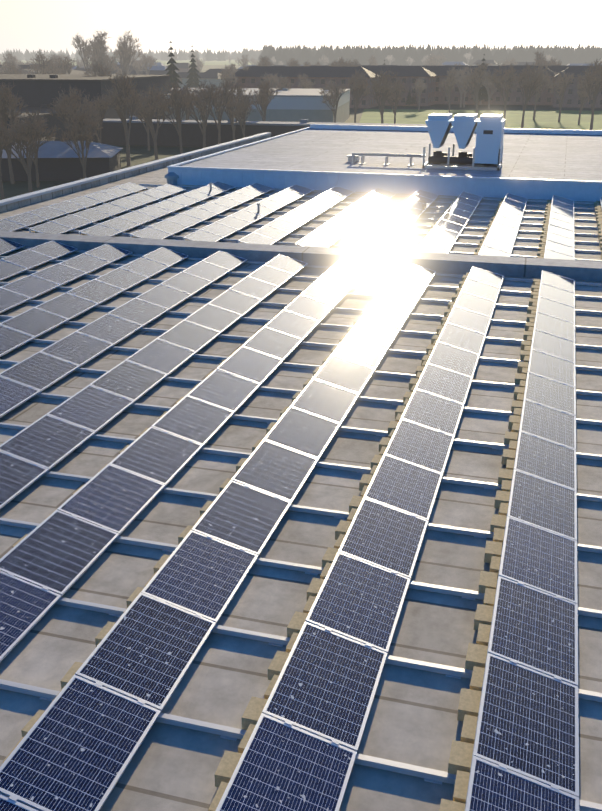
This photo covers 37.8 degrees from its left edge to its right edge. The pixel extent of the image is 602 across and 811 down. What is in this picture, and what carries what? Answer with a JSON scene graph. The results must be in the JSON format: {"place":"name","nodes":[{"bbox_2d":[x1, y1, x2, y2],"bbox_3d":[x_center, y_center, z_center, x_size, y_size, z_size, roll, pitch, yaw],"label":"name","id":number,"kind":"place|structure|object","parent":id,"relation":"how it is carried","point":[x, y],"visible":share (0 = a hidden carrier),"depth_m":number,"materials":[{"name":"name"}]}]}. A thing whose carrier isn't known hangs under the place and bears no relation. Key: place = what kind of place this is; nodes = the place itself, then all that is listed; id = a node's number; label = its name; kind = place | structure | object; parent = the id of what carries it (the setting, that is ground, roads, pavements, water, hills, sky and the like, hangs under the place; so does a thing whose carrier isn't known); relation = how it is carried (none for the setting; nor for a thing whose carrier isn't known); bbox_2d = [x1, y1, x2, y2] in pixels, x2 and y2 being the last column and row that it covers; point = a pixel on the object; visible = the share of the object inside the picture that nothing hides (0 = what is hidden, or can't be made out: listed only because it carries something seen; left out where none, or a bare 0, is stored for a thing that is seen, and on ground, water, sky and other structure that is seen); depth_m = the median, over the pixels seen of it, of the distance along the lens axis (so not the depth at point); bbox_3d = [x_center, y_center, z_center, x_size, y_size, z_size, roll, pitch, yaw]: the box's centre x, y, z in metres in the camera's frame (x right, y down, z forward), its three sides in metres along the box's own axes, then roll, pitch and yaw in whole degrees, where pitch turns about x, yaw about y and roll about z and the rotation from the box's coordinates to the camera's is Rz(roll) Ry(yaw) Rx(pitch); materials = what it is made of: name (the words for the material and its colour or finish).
{"place":"outdoors","nodes":[
{"label":"outdoors","id":0,"kind":"place"},
{"bbox_2d":[129,70,168,74],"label":"house walls","id":1,"kind":"structure","parent":0,"point":[154,72],"depth_m":467.11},
{"bbox_2d":[166,63,190,71],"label":"house walls","id":2,"kind":"structure","parent":0,"point":[182,67],"depth_m":665.01,"materials":[{"name":"paint"}]},
{"bbox_2d":[177,72,224,87],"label":"house walls","id":3,"kind":"structure","parent":0,"point":[214,78],"depth_m":421.31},
{"bbox_2d":[206,69,240,73],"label":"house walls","id":4,"kind":"structure","parent":0,"point":[214,70],"depth_m":466.01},
{"bbox_2d":[0,182,601,810],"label":"glass panel","id":5,"kind":"object","parent":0,"point":[76,748],"visible":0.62,"depth_m":13.93,"materials":[{"name":"glass"}]},
{"bbox_2d":[0,167,601,810],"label":"roof deck","id":6,"kind":"structure","parent":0,"point":[412,717],"depth_m":13.54,"materials":[{"name":"concrete"}]},
{"bbox_2d":[0,134,270,212],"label":"parapet wall","id":7,"kind":"structure","parent":6,"relation":"on","point":[34,200],"depth_m":50.17,"materials":[{"name":"paint"}]},
{"bbox_2d":[0,132,270,205],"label":"parapet cap","id":8,"kind":"object","parent":7,"relation":"on","point":[60,187],"visible":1,"depth_m":50.72,"materials":[{"name":"grey"}]},
{"bbox_2d":[164,172,178,184],"bbox_3d":[-7.201,-12.745,49.329,0.900,0.660,0.877,6,23,15],"label":"roof fan cowl","id":9,"kind":"object","parent":6,"relation":"on","point":[171,177],"visible":0.81,"depth_m":49.06,"materials":[{"name":"grey"}]},
{"bbox_2d":[0,184,601,810],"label":"mounting rails","id":10,"kind":"object","parent":6,"relation":"on","point":[426,774],"visible":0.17,"depth_m":16.62,"materials":[{"name":"silver metal"}]},
{"bbox_2d":[7,182,569,800],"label":"clamps","id":11,"kind":"object","parent":10,"relation":"on","point":[13,798],"visible":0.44,"depth_m":16.06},
{"bbox_2d":[0,181,601,810],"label":"panel frames","id":12,"kind":"structure","parent":10,"relation":"on","point":[20,801],"depth_m":14.78,"materials":[{"name":"metal"}]},
{"bbox_2d":[3,194,601,810],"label":"ballast blocks","id":13,"kind":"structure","parent":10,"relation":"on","point":[461,750],"depth_m":12.06,"materials":[{"name":"concrete"}]},
{"bbox_2d":[0,231,601,281],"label":"roof upstand beam","id":14,"kind":"structure","parent":6,"relation":"on","point":[583,270],"depth_m":30.34,"materials":[{"name":"metal"}]},
{"bbox_2d":[0,59,601,129],"bbox_3d":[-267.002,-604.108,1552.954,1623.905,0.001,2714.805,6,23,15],"label":"lawn ground","id":15,"kind":"structure","parent":0,"point":[546,119],"depth_m":238.06,"materials":[{"name":"plant"}]},
{"bbox_2d":[366,67,400,122],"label":"tree","id":16,"kind":"object","parent":15,"relation":"on","point":[383,87],"visible":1,"depth_m":181.79,"materials":[{"name":"brown plant"}]},
{"bbox_2d":[373,76,408,123],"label":"tree","id":17,"kind":"object","parent":15,"relation":"on","point":[399,94],"visible":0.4,"depth_m":189.66,"materials":[{"name":"brown plant"}]},
{"bbox_2d":[411,77,426,110],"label":"tree","id":18,"kind":"object","parent":15,"relation":"on","point":[420,84],"visible":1,"depth_m":257.94,"materials":[{"name":"brown plant"}]},
{"bbox_2d":[438,68,457,112],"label":"tree","id":19,"kind":"object","parent":15,"relation":"on","point":[450,80],"visible":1,"depth_m":231.28,"materials":[{"name":"brown plant"}]},
{"bbox_2d":[459,63,489,118],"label":"tree","id":20,"kind":"object","parent":15,"relation":"on","point":[475,77],"visible":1,"depth_m":222.22,"materials":[{"name":"brown plant"}]},
{"bbox_2d":[484,61,520,118],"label":"tree","id":21,"kind":"object","parent":15,"relation":"on","point":[508,76],"visible":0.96,"depth_m":205.63,"materials":[{"name":"brown plant"}]},
{"bbox_2d":[513,62,545,128],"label":"tree","id":22,"kind":"object","parent":15,"relation":"on","point":[533,79],"visible":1,"depth_m":189.45,"materials":[{"name":"brown plant"}]},
{"bbox_2d":[530,63,551,119],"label":"tree","id":23,"kind":"object","parent":15,"relation":"on","point":[546,78],"visible":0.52,"depth_m":222.09,"materials":[{"name":"brown plant"}]},
{"bbox_2d":[548,70,575,121],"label":"tree","id":24,"kind":"object","parent":15,"relation":"on","point":[563,82],"visible":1,"depth_m":214.78,"materials":[{"name":"brown plant"}]},
{"bbox_2d":[574,73,594,124],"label":"tree","id":25,"kind":"object","parent":15,"relation":"on","point":[582,93],"visible":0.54,"depth_m":206.55,"materials":[{"name":"brown plant"}]},
{"bbox_2d":[576,58,601,129],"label":"tree","id":26,"kind":"object","parent":15,"relation":"on","point":[593,77],"visible":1,"depth_m":189.09,"materials":[{"name":"brown plant"}]},
{"bbox_2d":[0,55,601,199],"bbox_3d":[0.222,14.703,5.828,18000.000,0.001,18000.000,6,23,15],"label":"terrain","id":27,"kind":"structure","parent":0,"point":[140,154],"depth_m":157.87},
{"bbox_2d":[0,116,14,198],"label":"tree","id":28,"kind":"object","parent":27,"relation":"on","point":[3,140],"visible":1,"depth_m":100.59,"materials":[{"name":"brown plant"}]},
{"bbox_2d":[2,52,17,63],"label":"tree","id":29,"kind":"object","parent":27,"relation":"on","point":[9,57],"visible":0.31,"depth_m":414.16,"materials":[{"name":"brown plant"}]},
{"bbox_2d":[0,60,25,73],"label":"tree","id":30,"kind":"object","parent":27,"relation":"on","point":[12,70],"visible":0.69,"depth_m":276.31,"materials":[{"name":"brown plant"}]},
{"bbox_2d":[0,79,28,183],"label":"tree","id":31,"kind":"object","parent":27,"relation":"on","point":[5,112],"visible":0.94,"depth_m":111.56,"materials":[{"name":"brown plant"}]},
{"bbox_2d":[8,114,47,186],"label":"tree","id":32,"kind":"object","parent":27,"relation":"on","point":[35,155],"visible":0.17,"depth_m":110.11,"materials":[{"name":"brown plant"}]},
{"bbox_2d":[0,107,60,192],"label":"tree","id":33,"kind":"object","parent":27,"relation":"on","point":[32,125],"visible":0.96,"depth_m":104.71,"materials":[{"name":"brown plant"}]},
{"bbox_2d":[27,50,57,73],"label":"tree","id":34,"kind":"object","parent":27,"relation":"on","point":[42,62],"visible":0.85,"depth_m":278.00,"materials":[{"name":"brown plant"}]},
{"bbox_2d":[0,104,86,140],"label":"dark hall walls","id":35,"kind":"structure","parent":27,"relation":"on","point":[53,122],"depth_m":154.21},
{"bbox_2d":[38,59,64,73],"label":"tree","id":36,"kind":"object","parent":27,"relation":"on","point":[47,70],"visible":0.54,"depth_m":280.13,"materials":[{"name":"brown plant"}]},
{"bbox_2d":[2,69,116,74],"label":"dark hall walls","id":37,"kind":"structure","parent":27,"relation":"on","point":[72,71],"depth_m":361.28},
{"bbox_2d":[1,141,122,180],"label":"house walls","id":38,"kind":"structure","parent":27,"relation":"on","point":[58,160],"depth_m":117.53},
{"bbox_2d":[52,54,75,73],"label":"tree","id":39,"kind":"object","parent":27,"relation":"on","point":[67,68],"visible":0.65,"depth_m":287.64,"materials":[{"name":"brown plant"}]},
{"bbox_2d":[46,86,100,140],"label":"tree","id":40,"kind":"object","parent":27,"relation":"on","point":[66,106],"visible":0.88,"depth_m":120.58,"materials":[{"name":"brown plant"}]},
{"bbox_2d":[60,109,103,178],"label":"tree","id":41,"kind":"object","parent":27,"relation":"on","point":[74,134],"visible":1,"depth_m":106.96,"materials":[{"name":"brown plant"}]},
{"bbox_2d":[71,33,96,73],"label":"tree","id":42,"kind":"object","parent":27,"relation":"on","point":[82,45],"visible":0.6,"depth_m":352.79,"materials":[{"name":"brown plant"}]},
{"bbox_2d":[0,74,170,118],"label":"dark hall walls","id":43,"kind":"structure","parent":27,"relation":"on","point":[35,90],"depth_m":167.77,"materials":[{"name":"metal"}]},
{"bbox_2d":[77,93,109,142],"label":"tree","id":44,"kind":"object","parent":27,"relation":"on","point":[100,105],"visible":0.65,"depth_m":130.41,"materials":[{"name":"brown plant"}]},
{"bbox_2d":[81,29,111,66],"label":"tree","id":45,"kind":"object","parent":27,"relation":"on","point":[100,43],"visible":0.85,"depth_m":343.26,"materials":[{"name":"brown plant"}]},
{"bbox_2d":[83,58,111,75],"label":"tree","id":46,"kind":"object","parent":27,"relation":"on","point":[101,72],"visible":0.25,"depth_m":189.86,"materials":[{"name":"brown plant"}]},
{"bbox_2d":[85,48,115,72],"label":"tree","id":47,"kind":"object","parent":27,"relation":"on","point":[101,56],"visible":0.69,"depth_m":328.77,"materials":[{"name":"brown plant"}]},
{"bbox_2d":[101,72,149,165],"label":"tree","id":48,"kind":"object","parent":27,"relation":"on","point":[121,102],"visible":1,"depth_m":130.21,"materials":[{"name":"brown plant"}]},
{"bbox_2d":[113,31,142,74],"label":"tree","id":49,"kind":"object","parent":27,"relation":"on","point":[124,49],"visible":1,"depth_m":345.60,"materials":[{"name":"brown plant"}]},
{"bbox_2d":[122,54,138,74],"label":"tree","id":50,"kind":"object","parent":27,"relation":"on","point":[134,67],"visible":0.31,"depth_m":423.24,"materials":[{"name":"brown plant"}]},
{"bbox_2d":[127,92,160,150],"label":"tree","id":51,"kind":"object","parent":27,"relation":"on","point":[147,130],"visible":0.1,"depth_m":152.77,"materials":[{"name":"brown plant"}]},
{"bbox_2d":[136,53,158,74],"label":"tree","id":52,"kind":"object","parent":27,"relation":"on","point":[147,60],"visible":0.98,"depth_m":430.68,"materials":[{"name":"brown plant"}]},
{"bbox_2d":[129,83,172,159],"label":"tree","id":53,"kind":"object","parent":27,"relation":"on","point":[145,115],"visible":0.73,"depth_m":138.63,"materials":[{"name":"brown plant"}]},
{"bbox_2d":[147,66,177,72],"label":"house walls","id":54,"kind":"structure","parent":27,"relation":"on","point":[158,67],"depth_m":544.18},
{"bbox_2d":[154,80,190,153],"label":"tree","id":55,"kind":"object","parent":27,"relation":"on","point":[176,100],"visible":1,"depth_m":137.88,"materials":[{"name":"brown plant"}]},
{"bbox_2d":[165,41,182,87],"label":"conifer","id":56,"kind":"object","parent":27,"relation":"on","point":[171,67],"visible":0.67,"depth_m":290.12,"materials":[{"name":"green plant"}]},
{"bbox_2d":[182,87,194,119],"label":"tree","id":57,"kind":"object","parent":27,"relation":"on","point":[187,114],"visible":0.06,"depth_m":164.59,"materials":[{"name":"brown plant"}]},
{"bbox_2d":[185,46,200,87],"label":"conifer","id":58,"kind":"object","parent":27,"relation":"on","point":[193,79],"visible":0.94,"depth_m":377.82,"materials":[{"name":"green plant"}]},
{"bbox_2d":[87,122,309,146],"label":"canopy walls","id":59,"kind":"structure","parent":27,"relation":"on","point":[112,133],"depth_m":160.62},
{"bbox_2d":[103,116,426,126],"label":"canopy roof","id":60,"kind":"structure","parent":59,"relation":"on","point":[303,122],"depth_m":157.72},
{"bbox_2d":[178,82,221,147],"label":"tree","id":61,"kind":"object","parent":27,"relation":"on","point":[198,103],"visible":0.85,"depth_m":142.22,"materials":[{"name":"brown plant"}]},
{"bbox_2d":[190,77,235,143],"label":"tree","id":62,"kind":"object","parent":27,"relation":"on","point":[224,91],"visible":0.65,"depth_m":151.13,"materials":[{"name":"brown plant"}]},
{"bbox_2d":[219,65,237,86],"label":"tree","id":63,"kind":"object","parent":27,"relation":"on","point":[227,74],"visible":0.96,"depth_m":273.38,"materials":[{"name":"brown plant"}]},
{"bbox_2d":[218,78,253,139],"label":"tree","id":64,"kind":"object","parent":27,"relation":"on","point":[237,88],"visible":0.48,"depth_m":156.32,"materials":[{"name":"brown plant"}]},
{"bbox_2d":[226,88,255,137],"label":"tree","id":65,"kind":"object","parent":27,"relation":"on","point":[243,104],"visible":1,"depth_m":151.43,"materials":[{"name":"brown plant"}]},
{"bbox_2d":[238,54,248,66],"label":"tree","id":66,"kind":"object","parent":27,"relation":"on","point":[245,60],"visible":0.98,"depth_m":565.68,"materials":[{"name":"brown plant"}]},
{"bbox_2d":[165,96,349,122],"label":"warehouse walls","id":67,"kind":"structure","parent":27,"relation":"on","point":[294,115],"depth_m":195.72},
{"bbox_2d":[163,88,349,96],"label":"warehouse roof","id":68,"kind":"structure","parent":67,"relation":"on","point":[294,92],"depth_m":207.23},
{"bbox_2d":[165,90,349,109],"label":"warehouse band","id":69,"kind":"object","parent":67,"relation":"attached to","point":[308,103],"visible":0.14,"depth_m":194.16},
{"bbox_2d":[250,80,280,120],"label":"tree","id":70,"kind":"object","parent":27,"relation":"on","point":[262,98],"visible":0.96,"depth_m":164.08,"materials":[{"name":"brown plant"}]},
{"bbox_2d":[258,55,273,65],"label":"tree","id":71,"kind":"object","parent":27,"relation":"on","point":[265,61],"visible":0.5,"depth_m":315.83,"materials":[{"name":"brown plant"}]},
{"bbox_2d":[260,72,281,87],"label":"tree","id":72,"kind":"object","parent":27,"relation":"on","point":[272,79],"visible":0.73,"depth_m":260.96,"materials":[{"name":"brown plant"}]},
{"bbox_2d":[0,43,601,65],"bbox_3d":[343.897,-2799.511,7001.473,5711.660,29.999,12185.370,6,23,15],"label":"forest belt","id":73,"kind":"object","parent":27,"relation":"on","point":[361,55],"visible":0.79,"depth_m":1242.62,"materials":[{"name":"plant"}]},
{"bbox_2d":[229,66,379,107],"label":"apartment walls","id":74,"kind":"structure","parent":27,"relation":"on","point":[319,76],"depth_m":276.72,"materials":[{"name":"red brick"}]},
{"bbox_2d":[232,79,375,104],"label":"windows","id":75,"kind":"structure","parent":74,"relation":"in","point":[252,80],"depth_m":274.19,"materials":[{"name":"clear glass"}]},
{"bbox_2d":[297,74,315,88],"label":"tree","id":76,"kind":"object","parent":27,"relation":"on","point":[305,83],"visible":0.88,"depth_m":250.57,"materials":[{"name":"brown plant"}]},
{"bbox_2d":[335,58,359,66],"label":"tree","id":77,"kind":"object","parent":27,"relation":"on","point":[355,65],"visible":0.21,"depth_m":291.86,"materials":[{"name":"brown plant"}]},
{"bbox_2d":[335,56,360,66],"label":"tree","id":78,"kind":"object","parent":27,"relation":"on","point":[339,64],"visible":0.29,"depth_m":291.80,"materials":[{"name":"brown plant"}]},
{"bbox_2d":[367,55,378,65],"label":"tree","id":79,"kind":"object","parent":27,"relation":"on","point":[373,60],"visible":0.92,"depth_m":482.32,"materials":[{"name":"brown plant"}]},
{"bbox_2d":[321,66,437,105],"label":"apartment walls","id":80,"kind":"structure","parent":27,"relation":"on","point":[409,75],"depth_m":285.18,"materials":[{"name":"red brick"}]},
{"bbox_2d":[392,78,435,102],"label":"windows","id":81,"kind":"structure","parent":80,"relation":"in","point":[393,79],"depth_m":284.21,"materials":[{"name":"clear glass"}]},
{"bbox_2d":[361,65,397,65],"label":"house walls","id":82,"kind":"structure","parent":27,"relation":"on","point":[380,65],"depth_m":487.55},
{"bbox_2d":[424,55,435,65],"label":"tree","id":83,"kind":"object","parent":27,"relation":"on","point":[431,62],"visible":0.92,"depth_m":528.32,"materials":[{"name":"brown plant"}]},
{"bbox_2d":[371,65,492,104],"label":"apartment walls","id":84,"kind":"structure","parent":27,"relation":"on","point":[441,72],"depth_m":293.89,"materials":[{"name":"red brick"}]},
{"bbox_2d":[435,78,492,100],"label":"windows","id":85,"kind":"structure","parent":84,"relation":"in","point":[437,79],"depth_m":293.32,"materials":[{"name":"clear glass"}]},
{"bbox_2d":[430,53,446,65],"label":"tree","id":86,"kind":"object","parent":27,"relation":"on","point":[438,58],"visible":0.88,"depth_m":587.29,"materials":[{"name":"brown plant"}]},
{"bbox_2d":[447,65,475,106],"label":"tree","id":87,"kind":"object","parent":27,"relation":"on","point":[462,72],"visible":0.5,"depth_m":275.89,"materials":[{"name":"brown plant"}]},
{"bbox_2d":[455,72,470,106],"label":"tree","id":88,"kind":"object","parent":27,"relation":"on","point":[460,80],"visible":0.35,"depth_m":274.61,"materials":[{"name":"brown plant"}]},
{"bbox_2d":[471,54,492,104],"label":"conifer","id":89,"kind":"object","parent":27,"relation":"on","point":[482,94],"visible":0.42,"depth_m":287.82,"materials":[{"name":"green plant"}]},
{"bbox_2d":[482,69,504,108],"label":"tree","id":90,"kind":"object","parent":27,"relation":"on","point":[487,84],"visible":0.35,"depth_m":267.95,"materials":[{"name":"brown plant"}]},
{"bbox_2d":[501,57,518,64],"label":"tree","id":91,"kind":"object","parent":27,"relation":"on","point":[508,62],"visible":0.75,"depth_m":503.05,"materials":[{"name":"brown plant"}]},
{"bbox_2d":[484,66,555,104],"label":"apartment walls","id":92,"kind":"structure","parent":27,"relation":"on","point":[515,97],"depth_m":290.87,"materials":[{"name":"red brick"}]},
{"bbox_2d":[496,78,552,101],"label":"windows","id":93,"kind":"structure","parent":92,"relation":"in","point":[518,89],"depth_m":290.23,"materials":[{"name":"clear glass"}]},
{"bbox_2d":[532,50,551,66],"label":"tree","id":94,"kind":"object","parent":27,"relation":"on","point":[541,60],"visible":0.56,"depth_m":302.82,"materials":[{"name":"brown plant"}]},
{"bbox_2d":[506,65,599,73],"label":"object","id":95,"kind":"structure","parent":27,"relation":"on","point":[557,68],"depth_m":301.75,"materials":[{"name":"red brick"}]},
{"bbox_2d":[0,0,601,54],"label":"sky","id":96,"kind":"structure","parent":0,"point":[217,25],"materials":[{"name":"white"}]},
{"bbox_2d":[168,128,601,201],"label":"plant block walls","id":97,"kind":"structure","parent":0,"point":[547,190],"depth_m":45.96,"materials":[{"name":"paint"}]},
{"bbox_2d":[167,124,601,182],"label":"plant block cap","id":98,"kind":"object","parent":97,"relation":"on","point":[506,130],"visible":1,"depth_m":60.15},
{"bbox_2d":[180,129,601,180],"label":"flat roof","id":99,"kind":"structure","parent":97,"relation":"on","point":[555,156],"depth_m":55.82,"materials":[{"name":"concrete"}]},
{"bbox_2d":[351,152,425,165],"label":"chiller pipes","id":100,"kind":"object","parent":99,"relation":"on","point":[362,155],"visible":1,"depth_m":50.41,"materials":[{"name":"silver metal"}]},
{"bbox_2d":[422,143,503,170],"bbox_3d":[9.106,-13.975,49.401,4.200,1.150,2.200,6,23,15],"label":"equipment support frame","id":101,"kind":"object","parent":99,"relation":"on","point":[497,168],"visible":0.79,"depth_m":48.73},
{"bbox_2d":[428,113,493,165],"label":"chiller compressors","id":102,"kind":"object","parent":101,"relation":"on","point":[440,157],"visible":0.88,"depth_m":48.84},
{"bbox_2d":[425,113,504,163],"bbox_3d":[9.106,-14.908,49.028,4.120,2.460,2.200,6,23,15],"label":"rooftop hvac unit","id":103,"kind":"object","parent":101,"relation":"on","point":[488,147],"visible":1,"depth_m":47.93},
{"bbox_2d":[473,60,497,65],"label":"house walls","id":104,"kind":"structure","parent":0,"point":[486,62],"depth_m":811.85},
{"bbox_2d":[553,66,601,107],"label":"apartment walls","id":105,"kind":"structure","parent":0,"point":[571,99],"depth_m":275.97,"materials":[{"name":"red brick"}]},
{"bbox_2d":[556,79,601,104],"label":"windows","id":106,"kind":"structure","parent":105,"relation":"in","point":[570,90],"depth_m":275.64,"materials":[{"name":"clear glass"}]},
{"label":"road asphalt","id":107,"kind":"structure","parent":0,"visible":0},
{"bbox_2d":[274,76,293,89],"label":"tree","id":108,"kind":"object","parent":107,"relation":"on","point":[284,81],"visible":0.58,"depth_m":220.99,"materials":[{"name":"brown plant"}]},
{"bbox_2d":[319,80,346,122],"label":"tree","id":109,"kind":"object","parent":107,"relation":"on","point":[335,96],"visible":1,"depth_m":190.27,"materials":[{"name":"brown plant"}]},
{"bbox_2d":[347,69,370,122],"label":"tree","id":110,"kind":"object","parent":107,"relation":"on","point":[357,84],"visible":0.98,"depth_m":189.09,"materials":[{"name":"brown plant"}]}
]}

